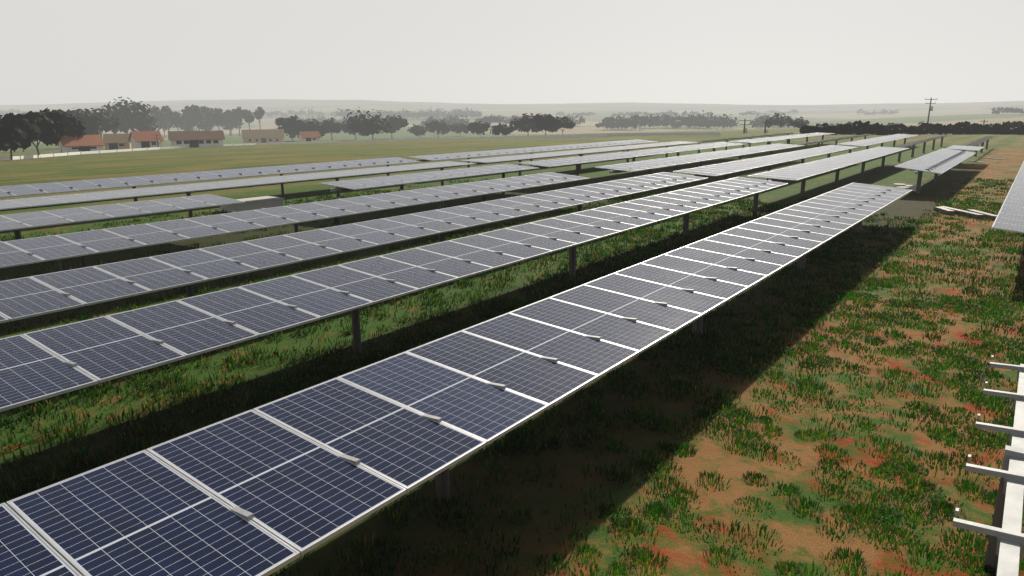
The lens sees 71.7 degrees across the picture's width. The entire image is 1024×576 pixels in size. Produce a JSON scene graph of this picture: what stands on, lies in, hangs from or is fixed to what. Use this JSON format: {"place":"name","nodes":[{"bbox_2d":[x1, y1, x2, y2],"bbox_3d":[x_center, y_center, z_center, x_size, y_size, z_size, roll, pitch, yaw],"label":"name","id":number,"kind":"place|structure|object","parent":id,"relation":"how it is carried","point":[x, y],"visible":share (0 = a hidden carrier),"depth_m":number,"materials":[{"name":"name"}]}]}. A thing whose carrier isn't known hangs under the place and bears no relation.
{"place":"outdoors","nodes":[
{"label":"outdoors","id":0,"kind":"place"},
{"bbox_2d":[0,99,1023,575],"bbox_3d":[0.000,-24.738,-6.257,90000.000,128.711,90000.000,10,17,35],"label":"ground","id":1,"kind":"structure","parent":0,"point":[800,541],"depth_m":11.62,"materials":[{"name":"soil"}]},
{"bbox_2d":[0,115,18,145],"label":"tree","id":2,"kind":"object","parent":1,"relation":"on","point":[9,133],"visible":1,"depth_m":97.73,"materials":[{"name":"green plant"}]},
{"bbox_2d":[0,112,40,159],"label":"tree","id":3,"kind":"object","parent":1,"relation":"on","point":[27,129],"visible":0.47,"depth_m":106.67,"materials":[{"name":"green plant"}]},
{"bbox_2d":[21,107,64,156],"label":"tree","id":4,"kind":"object","parent":1,"relation":"on","point":[50,126],"visible":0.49,"depth_m":117.24,"materials":[{"name":"green plant"}]},
{"bbox_2d":[34,109,86,152],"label":"tree","id":5,"kind":"object","parent":1,"relation":"on","point":[73,127],"visible":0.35,"depth_m":142.29,"materials":[{"name":"green plant"}]},
{"bbox_2d":[55,135,104,152],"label":"house","id":6,"kind":"structure","parent":1,"relation":"on","point":[82,143],"depth_m":144.57,"materials":[{"name":"ceramic"}]},
{"bbox_2d":[66,108,101,134],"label":"tree","id":7,"kind":"object","parent":1,"relation":"on","point":[92,124],"visible":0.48,"depth_m":267.60,"materials":[{"name":"green plant"}]},
{"bbox_2d":[75,108,119,146],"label":"tree","id":8,"kind":"object","parent":1,"relation":"on","point":[109,122],"visible":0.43,"depth_m":313.14,"materials":[{"name":"green plant"}]},
{"bbox_2d":[102,133,130,149],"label":"house","id":9,"kind":"structure","parent":1,"relation":"on","point":[115,141],"depth_m":189.88,"materials":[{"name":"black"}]},
{"bbox_2d":[0,194,244,267],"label":"solar panel row","id":10,"kind":"object","parent":1,"relation":"on","point":[17,222],"visible":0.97,"depth_m":19.84,"materials":[{"name":"blue glass"}]},
{"bbox_2d":[97,97,157,133],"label":"tree","id":11,"kind":"object","parent":1,"relation":"on","point":[133,119],"visible":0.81,"depth_m":407.33,"materials":[{"name":"green plant"}]},
{"bbox_2d":[128,131,163,148],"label":"house","id":12,"kind":"structure","parent":1,"relation":"on","point":[140,139],"depth_m":186.97,"materials":[{"name":"ceramic"}]},
{"bbox_2d":[136,114,160,130],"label":"tree","id":13,"kind":"object","parent":1,"relation":"on","point":[154,118],"visible":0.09,"depth_m":499.62,"materials":[{"name":"green plant"}]},
{"bbox_2d":[150,105,166,130],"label":"tree","id":14,"kind":"object","parent":1,"relation":"on","point":[158,114],"visible":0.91,"depth_m":599.40,"materials":[{"name":"green plant"}]},
{"bbox_2d":[155,121,172,137],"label":"tree","id":15,"kind":"object","parent":1,"relation":"on","point":[164,125],"visible":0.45,"depth_m":637.25,"materials":[{"name":"green plant"}]},
{"bbox_2d":[161,105,172,130],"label":"tree","id":16,"kind":"object","parent":1,"relation":"on","point":[167,110],"visible":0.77,"depth_m":628.83,"materials":[{"name":"green plant"}]},
{"bbox_2d":[170,111,183,130],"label":"tree","id":17,"kind":"object","parent":1,"relation":"on","point":[176,120],"visible":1,"depth_m":620.95,"materials":[{"name":"green plant"}]},
{"bbox_2d":[180,106,192,121],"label":"tree","id":18,"kind":"object","parent":1,"relation":"on","point":[186,112],"visible":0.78,"depth_m":645.45,"materials":[{"name":"green plant"}]},
{"bbox_2d":[179,113,212,130],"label":"tree","id":19,"kind":"object","parent":1,"relation":"on","point":[189,124],"visible":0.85,"depth_m":640.79,"materials":[{"name":"green plant"}]},
{"bbox_2d":[168,130,224,147],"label":"farm building","id":20,"kind":"structure","parent":1,"relation":"on","point":[189,139],"depth_m":183.70,"materials":[{"name":"orange"}]},
{"bbox_2d":[190,104,203,130],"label":"tree","id":21,"kind":"object","parent":1,"relation":"on","point":[196,110],"visible":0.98,"depth_m":635.26,"materials":[{"name":"green plant"}]},
{"bbox_2d":[200,105,213,130],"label":"tree","id":22,"kind":"object","parent":1,"relation":"on","point":[206,111],"visible":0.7,"depth_m":660.22,"materials":[{"name":"green plant"}]},
{"bbox_2d":[0,157,420,201],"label":"solar panel row","id":23,"kind":"object","parent":1,"relation":"on","point":[133,182],"visible":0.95,"depth_m":29.70,"materials":[{"name":"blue glass"}]},
{"bbox_2d":[211,106,225,130],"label":"tree","id":24,"kind":"object","parent":1,"relation":"on","point":[218,116],"visible":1,"depth_m":650.75,"materials":[{"name":"green plant"}]},
{"bbox_2d":[223,110,233,135],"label":"tree","id":25,"kind":"object","parent":1,"relation":"on","point":[228,112],"visible":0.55,"depth_m":672.70,"materials":[{"name":"green plant"}]},
{"bbox_2d":[220,115,244,135],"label":"tree","id":26,"kind":"object","parent":1,"relation":"on","point":[228,122],"visible":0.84,"depth_m":670.72,"materials":[{"name":"green plant"}]},
{"bbox_2d":[231,106,242,135],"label":"tree","id":27,"kind":"object","parent":1,"relation":"on","point":[236,115],"visible":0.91,"depth_m":662.51,"materials":[{"name":"green plant"}]},
{"bbox_2d":[0,161,476,217],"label":"solar panel row","id":28,"kind":"object","parent":1,"relation":"on","point":[49,201],"visible":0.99,"depth_m":26.23,"materials":[{"name":"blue glass"}]},
{"bbox_2d":[242,109,254,129],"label":"tree","id":29,"kind":"object","parent":1,"relation":"on","point":[248,117],"visible":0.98,"depth_m":652.19,"materials":[{"name":"green plant"}]},
{"bbox_2d":[220,196,284,212],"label":"concrete plinth","id":30,"kind":"structure","parent":1,"relation":"on","point":[254,203],"depth_m":28.77,"materials":[{"name":"concrete"}]},
{"bbox_2d":[253,107,264,128],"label":"tree","id":31,"kind":"object","parent":1,"relation":"on","point":[259,113],"visible":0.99,"depth_m":672.86,"materials":[{"name":"green plant"}]},
{"bbox_2d":[241,129,284,143],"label":"farm building","id":32,"kind":"structure","parent":1,"relation":"on","point":[263,136],"depth_m":353.85,"materials":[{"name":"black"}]},
{"bbox_2d":[0,173,537,271],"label":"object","id":33,"kind":"object","parent":1,"relation":"on","point":[58,266],"visible":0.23,"depth_m":21.07,"materials":[{"name":"silver metal"}]},
{"bbox_2d":[275,114,307,140],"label":"tree","id":34,"kind":"object","parent":1,"relation":"on","point":[290,124],"visible":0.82,"depth_m":396.00,"materials":[{"name":"green plant"}]},
{"bbox_2d":[0,172,589,267],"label":"solar panel row","id":35,"kind":"object","parent":1,"relation":"on","point":[81,245],"visible":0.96,"depth_m":18.00,"materials":[{"name":"blue glass"}]},
{"bbox_2d":[297,131,321,141],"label":"house","id":36,"kind":"structure","parent":1,"relation":"on","point":[306,136],"depth_m":287.37,"materials":[{"name":"ceramic"}]},
{"bbox_2d":[298,119,327,136],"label":"tree","id":37,"kind":"object","parent":1,"relation":"on","point":[317,126],"visible":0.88,"depth_m":392.40,"materials":[{"name":"green plant"}]},
{"bbox_2d":[320,118,345,140],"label":"tree","id":38,"kind":"object","parent":1,"relation":"on","point":[335,126],"visible":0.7,"depth_m":409.49,"materials":[{"name":"green plant"}]},
{"bbox_2d":[341,116,364,139],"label":"tree","id":39,"kind":"object","parent":1,"relation":"on","point":[346,129],"visible":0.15,"depth_m":424.83,"materials":[{"name":"green plant"}]},
{"bbox_2d":[0,172,707,322],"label":"solar panel row","id":40,"kind":"object","parent":1,"relation":"on","point":[30,296],"visible":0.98,"depth_m":14.17,"materials":[{"name":"blue glass"}]},
{"bbox_2d":[0,132,719,160],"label":"boundary wall","id":41,"kind":"structure","parent":1,"relation":"on","point":[525,136],"depth_m":146.93,"materials":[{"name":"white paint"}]},
{"bbox_2d":[343,107,391,139],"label":"tree","id":42,"kind":"object","parent":1,"relation":"on","point":[372,125],"visible":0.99,"depth_m":352.50,"materials":[{"name":"green plant"}]},
{"bbox_2d":[0,177,787,411],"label":"solar panel row","id":43,"kind":"object","parent":1,"relation":"on","point":[38,365],"visible":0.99,"depth_m":10.64,"materials":[{"name":"blue glass"}]},
{"bbox_2d":[384,115,408,138],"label":"tree","id":44,"kind":"object","parent":1,"relation":"on","point":[396,123],"visible":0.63,"depth_m":440.06,"materials":[{"name":"green plant"}]},
{"bbox_2d":[407,124,428,136],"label":"tree","id":45,"kind":"object","parent":1,"relation":"on","point":[417,130],"visible":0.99,"depth_m":482.87,"materials":[{"name":"green plant"}]},
{"bbox_2d":[319,164,538,208],"bbox_3d":[-2.992,-4.225,31.289,1.999,1.687,12.500,10,17,35],"label":"solar panel row","id":46,"kind":"object","parent":1,"relation":"on","point":[375,182],"visible":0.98,"depth_m":29.76,"materials":[{"name":"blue glass"}]},
{"bbox_2d":[425,119,451,136],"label":"tree","id":47,"kind":"object","parent":1,"relation":"on","point":[438,127],"visible":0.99,"depth_m":478.09,"materials":[{"name":"green plant"}]},
{"bbox_2d":[0,183,911,575],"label":"solar panel row","id":48,"kind":"object","parent":1,"relation":"on","point":[268,489],"visible":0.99,"depth_m":6.30,"materials":[{"name":"blue glass"}]},
{"bbox_2d":[446,114,468,123],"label":"tree","id":49,"kind":"object","parent":1,"relation":"on","point":[454,118],"visible":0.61,"depth_m":856.02,"materials":[{"name":"green plant"}]},
{"bbox_2d":[450,122,469,133],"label":"tree","id":50,"kind":"object","parent":1,"relation":"on","point":[458,128],"visible":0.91,"depth_m":500.00,"materials":[{"name":"green plant"}]},
{"bbox_2d":[0,179,927,575],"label":"grass tufts","id":51,"kind":"object","parent":1,"relation":"on","point":[76,461],"depth_m":11.47,"materials":[{"name":"green plant"}]},
{"bbox_2d":[466,121,489,134],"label":"tree","id":52,"kind":"object","parent":1,"relation":"on","point":[479,127],"visible":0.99,"depth_m":375.18,"materials":[{"name":"green plant"}]},
{"bbox_2d":[480,114,500,126],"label":"tree","id":53,"kind":"object","parent":1,"relation":"on","point":[486,119],"visible":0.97,"depth_m":824.45,"materials":[{"name":"green plant"}]},
{"bbox_2d":[491,115,508,123],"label":"tree","id":54,"kind":"object","parent":1,"relation":"on","point":[501,118],"visible":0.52,"depth_m":896.30,"materials":[{"name":"green plant"}]},
{"bbox_2d":[490,123,513,135],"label":"tree","id":55,"kind":"object","parent":1,"relation":"on","point":[505,129],"visible":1,"depth_m":311.44,"materials":[{"name":"green plant"}]},
{"bbox_2d":[509,113,539,134],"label":"tree","id":56,"kind":"object","parent":1,"relation":"on","point":[524,124],"visible":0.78,"depth_m":317.00,"materials":[{"name":"green plant"}]},
{"bbox_2d":[407,139,657,167],"bbox_3d":[3.538,-9.722,52.985,1.998,1.704,30.500,10,17,35],"label":"solar panel array","id":57,"kind":"object","parent":1,"relation":"on","point":[461,155],"visible":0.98,"depth_m":48.67,"materials":[{"name":"grey glass"}]},
{"bbox_2d":[531,113,559,134],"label":"tree","id":58,"kind":"object","parent":1,"relation":"on","point":[545,122],"visible":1,"depth_m":279.04,"materials":[{"name":"green plant"}]},
{"bbox_2d":[548,116,575,133],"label":"tree","id":59,"kind":"object","parent":1,"relation":"on","point":[567,123],"visible":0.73,"depth_m":306.45,"materials":[{"name":"green plant"}]},
{"bbox_2d":[569,115,584,124],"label":"tree","id":60,"kind":"object","parent":1,"relation":"on","point":[581,120],"visible":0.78,"depth_m":844.64,"materials":[{"name":"green plant"}]},
{"bbox_2d":[459,141,700,175],"bbox_3d":[6.755,-9.117,50.697,2.000,1.652,30.500,10,17,35],"label":"solar panel array","id":61,"kind":"object","parent":1,"relation":"on","point":[519,158],"visible":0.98,"depth_m":46.56,"materials":[{"name":"grey glass"}]},
{"bbox_2d":[600,116,617,129],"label":"tree","id":62,"kind":"object","parent":1,"relation":"on","point":[609,120],"visible":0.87,"depth_m":707.76,"materials":[{"name":"green plant"}]},
{"bbox_2d":[617,118,636,130],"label":"tree","id":63,"kind":"object","parent":1,"relation":"on","point":[623,123],"visible":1,"depth_m":704.76,"materials":[{"name":"green plant"}]},
{"bbox_2d":[518,142,743,181],"bbox_3d":[9.981,-8.552,48.394,1.999,1.687,30.500,10,17,35],"label":"solar panel array","id":64,"kind":"object","parent":1,"relation":"on","point":[577,161],"visible":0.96,"depth_m":43.71,"materials":[{"name":"grey glass"}]},
{"bbox_2d":[622,116,640,129],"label":"tree","id":65,"kind":"object","parent":1,"relation":"on","point":[631,125],"visible":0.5,"depth_m":710.88,"materials":[{"name":"green plant"}]},
{"bbox_2d":[625,114,651,125],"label":"tree","id":66,"kind":"object","parent":1,"relation":"on","point":[642,119],"visible":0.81,"depth_m":710.10,"materials":[{"name":"green plant"}]},
{"bbox_2d":[638,113,659,128],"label":"tree","id":67,"kind":"object","parent":1,"relation":"on","point":[655,121],"visible":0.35,"depth_m":750.22,"materials":[{"name":"green plant"}]},
{"bbox_2d":[653,114,674,125],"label":"tree","id":68,"kind":"object","parent":1,"relation":"on","point":[667,118],"visible":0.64,"depth_m":760.95,"materials":[{"name":"green plant"}]},
{"bbox_2d":[664,118,681,128],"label":"tree","id":69,"kind":"object","parent":1,"relation":"on","point":[671,123],"visible":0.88,"depth_m":739.58,"materials":[{"name":"green plant"}]},
{"bbox_2d":[675,114,701,126],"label":"tree","id":70,"kind":"object","parent":1,"relation":"on","point":[687,121],"visible":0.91,"depth_m":724.39,"materials":[{"name":"green plant"}]},
{"bbox_2d":[595,143,803,174],"bbox_3d":[13.711,-7.879,45.734,1.999,1.687,30.500,10,17,35],"label":"solar panel array","id":71,"kind":"object","parent":1,"relation":"on","point":[648,165],"visible":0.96,"depth_m":40.87,"materials":[{"name":"grey glass"}]},
{"bbox_2d":[690,110,715,127],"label":"tree","id":72,"kind":"object","parent":1,"relation":"on","point":[710,118],"visible":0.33,"depth_m":761.92,"materials":[{"name":"green plant"}]},
{"bbox_2d":[698,117,713,127],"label":"tree","id":73,"kind":"object","parent":1,"relation":"on","point":[704,123],"visible":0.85,"depth_m":710.61,"materials":[{"name":"green plant"}]},
{"bbox_2d":[709,119,724,126],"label":"tree","id":74,"kind":"object","parent":1,"relation":"on","point":[714,123],"visible":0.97,"depth_m":687.39,"materials":[{"name":"green plant"}]},
{"bbox_2d":[710,114,738,128],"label":"tree","id":75,"kind":"object","parent":1,"relation":"on","point":[727,118],"visible":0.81,"depth_m":690.94,"materials":[{"name":"green plant"}]},
{"bbox_2d":[693,133,792,153],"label":"solar panel array","id":76,"kind":"object","parent":1,"relation":"on","point":[732,138],"visible":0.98,"depth_m":72.14,"materials":[{"name":"grey glass"}]},
{"bbox_2d":[750,118,764,127],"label":"tree","id":77,"kind":"object","parent":1,"relation":"on","point":[754,124],"visible":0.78,"depth_m":667.51,"materials":[{"name":"green plant"}]},
{"bbox_2d":[673,145,857,180],"bbox_3d":[16.973,-7.287,43.410,2.000,1.678,30.500,10,17,35],"label":"solar panel array","id":78,"kind":"object","parent":1,"relation":"on","point":[725,169],"visible":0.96,"depth_m":38.46,"materials":[{"name":"grey glass"}]},
{"bbox_2d":[766,117,785,127],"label":"tree","id":79,"kind":"object","parent":1,"relation":"on","point":[782,122],"visible":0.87,"depth_m":350.32,"materials":[{"name":"green plant"}]},
{"bbox_2d":[767,113,792,127],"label":"tree","id":80,"kind":"object","parent":1,"relation":"on","point":[787,119],"visible":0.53,"depth_m":356.19,"materials":[{"name":"green plant"}]},
{"bbox_2d":[730,132,835,155],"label":"solar panel array","id":81,"kind":"object","parent":1,"relation":"on","point":[767,140],"visible":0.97,"depth_m":70.25,"materials":[{"name":"grey glass"}]},
{"bbox_2d":[561,177,1023,575],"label":"grass tufts","id":82,"kind":"object","parent":1,"relation":"on","point":[883,517],"depth_m":9.28,"materials":[{"name":"green plant"}]},
{"bbox_2d":[789,119,804,128],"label":"tree","id":83,"kind":"object","parent":1,"relation":"on","point":[797,123],"visible":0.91,"depth_m":285.11,"materials":[{"name":"green plant"}]},
{"bbox_2d":[808,125,826,132],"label":"bush","id":84,"kind":"object","parent":1,"relation":"on","point":[818,128],"visible":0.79,"depth_m":120.05,"materials":[{"name":"green plant"}]},
{"bbox_2d":[748,147,908,195],"bbox_3d":[19.676,-6.761,41.365,2.000,1.661,30.500,10,17,35],"label":"solar panel array","id":85,"kind":"object","parent":1,"relation":"on","point":[804,171],"visible":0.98,"depth_m":36.29,"materials":[{"name":"grey glass"}]},
{"bbox_2d":[822,126,838,134],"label":"bush","id":86,"kind":"object","parent":1,"relation":"on","point":[830,129],"visible":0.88,"depth_m":119.42,"materials":[{"name":"green plant"}]},
{"bbox_2d":[793,134,870,146],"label":"solar panel array","id":87,"kind":"object","parent":1,"relation":"on","point":[830,139],"visible":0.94,"depth_m":68.74,"materials":[{"name":"grey glass"}]},
{"bbox_2d":[840,122,861,134],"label":"bush","id":88,"kind":"object","parent":1,"relation":"on","point":[853,128],"visible":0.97,"depth_m":123.02,"materials":[{"name":"green plant"}]},
{"bbox_2d":[855,121,872,134],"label":"bush","id":89,"kind":"object","parent":1,"relation":"on","point":[867,128],"visible":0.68,"depth_m":123.39,"materials":[{"name":"green plant"}]},
{"bbox_2d":[837,134,917,153],"bbox_3d":[35.694,-13.534,68.090,1.999,1.687,30.500,10,17,35],"label":"solar panel array","id":90,"kind":"object","parent":1,"relation":"on","point":[876,140],"visible":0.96,"depth_m":64.80,"materials":[{"name":"grey glass"}]},
{"bbox_2d":[872,125,891,134],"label":"bush","id":91,"kind":"object","parent":1,"relation":"on","point":[881,130],"visible":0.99,"depth_m":120.12,"materials":[{"name":"green plant"}]},
{"bbox_2d":[890,123,907,132],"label":"bush","id":92,"kind":"object","parent":1,"relation":"on","point":[901,126],"visible":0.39,"depth_m":131.35,"materials":[{"name":"green plant"}]},
{"bbox_2d":[903,125,922,134],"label":"bush","id":93,"kind":"object","parent":1,"relation":"on","point":[911,130],"visible":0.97,"depth_m":123.16,"materials":[{"name":"green plant"}]},
{"bbox_2d":[895,135,946,161],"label":"solar panel array","id":94,"kind":"object","parent":1,"relation":"on","point":[914,143],"visible":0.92,"depth_m":63.55,"materials":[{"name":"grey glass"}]},
{"bbox_2d":[925,98,936,122],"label":"utility pole","id":95,"kind":"object","parent":1,"relation":"on","point":[930,106],"visible":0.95,"depth_m":142.80,"materials":[{"name":"grey wood"}]},
{"bbox_2d":[895,148,975,193],"bbox_3d":[25.045,-6.813,41.377,1.989,1.756,20.500,10,17,35],"label":"solar panel array","id":96,"kind":"object","parent":1,"relation":"on","point":[941,161],"visible":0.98,"depth_m":38.29,"materials":[{"name":"grey glass"}]},
{"bbox_2d":[931,124,956,134],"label":"bush","id":97,"kind":"object","parent":1,"relation":"on","point":[940,130],"visible":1,"depth_m":128.74,"materials":[{"name":"green plant"}]},
{"bbox_2d":[893,157,1002,219],"bbox_3d":[27.445,-7.045,43.757,4.706,0.250,40.526,9,17,33],"label":"construction debris","id":98,"kind":"object","parent":1,"relation":"on","point":[975,214],"visible":0.71,"depth_m":27.78,"materials":[{"name":"metal"}]},
{"bbox_2d":[952,122,972,134],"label":"tree","id":99,"kind":"object","parent":1,"relation":"on","point":[960,127],"visible":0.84,"depth_m":129.88,"materials":[{"name":"green plant"}]},
{"bbox_2d":[946,145,983,166],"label":"solar panel array","id":100,"kind":"object","parent":1,"relation":"on","point":[965,148],"visible":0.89,"depth_m":51.83,"materials":[{"name":"grey glass"}]},
{"bbox_2d":[961,122,982,133],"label":"tree","id":101,"kind":"object","parent":1,"relation":"on","point":[977,126],"visible":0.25,"depth_m":133.30,"materials":[{"name":"green plant"}]},
{"bbox_2d":[966,136,993,155],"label":"solar panel array","id":102,"kind":"object","parent":1,"relation":"on","point":[980,141],"visible":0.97,"depth_m":66.68,"materials":[{"name":"grey glass"}]},
{"bbox_2d":[953,355,1023,575],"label":"solar panel mounting frame","id":103,"kind":"object","parent":1,"relation":"on","point":[1004,552],"visible":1,"depth_m":5.75,"materials":[{"name":"silver metal"}]},
{"bbox_2d":[987,122,1008,134],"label":"tree","id":104,"kind":"object","parent":1,"relation":"on","point":[998,128],"visible":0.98,"depth_m":133.14,"materials":[{"name":"green plant"}]},
{"bbox_2d":[991,162,1023,232],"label":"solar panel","id":105,"kind":"object","parent":1,"relation":"on","point":[1010,216],"visible":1,"depth_m":19.59,"materials":[{"name":"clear glass"}]},
{"bbox_2d":[1005,121,1023,127],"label":"tree","id":106,"kind":"object","parent":1,"relation":"on","point":[1013,124],"visible":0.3,"depth_m":150.44,"materials":[{"name":"green plant"}]},
{"bbox_2d":[1009,125,1023,134],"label":"tree","id":107,"kind":"object","parent":1,"relation":"on","point":[1017,129],"visible":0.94,"depth_m":132.92,"materials":[{"name":"green plant"}]},
{"bbox_2d":[0,0,1023,104],"label":"sky","id":108,"kind":"structure","parent":0,"point":[737,52],"materials":[{"name":"white"}]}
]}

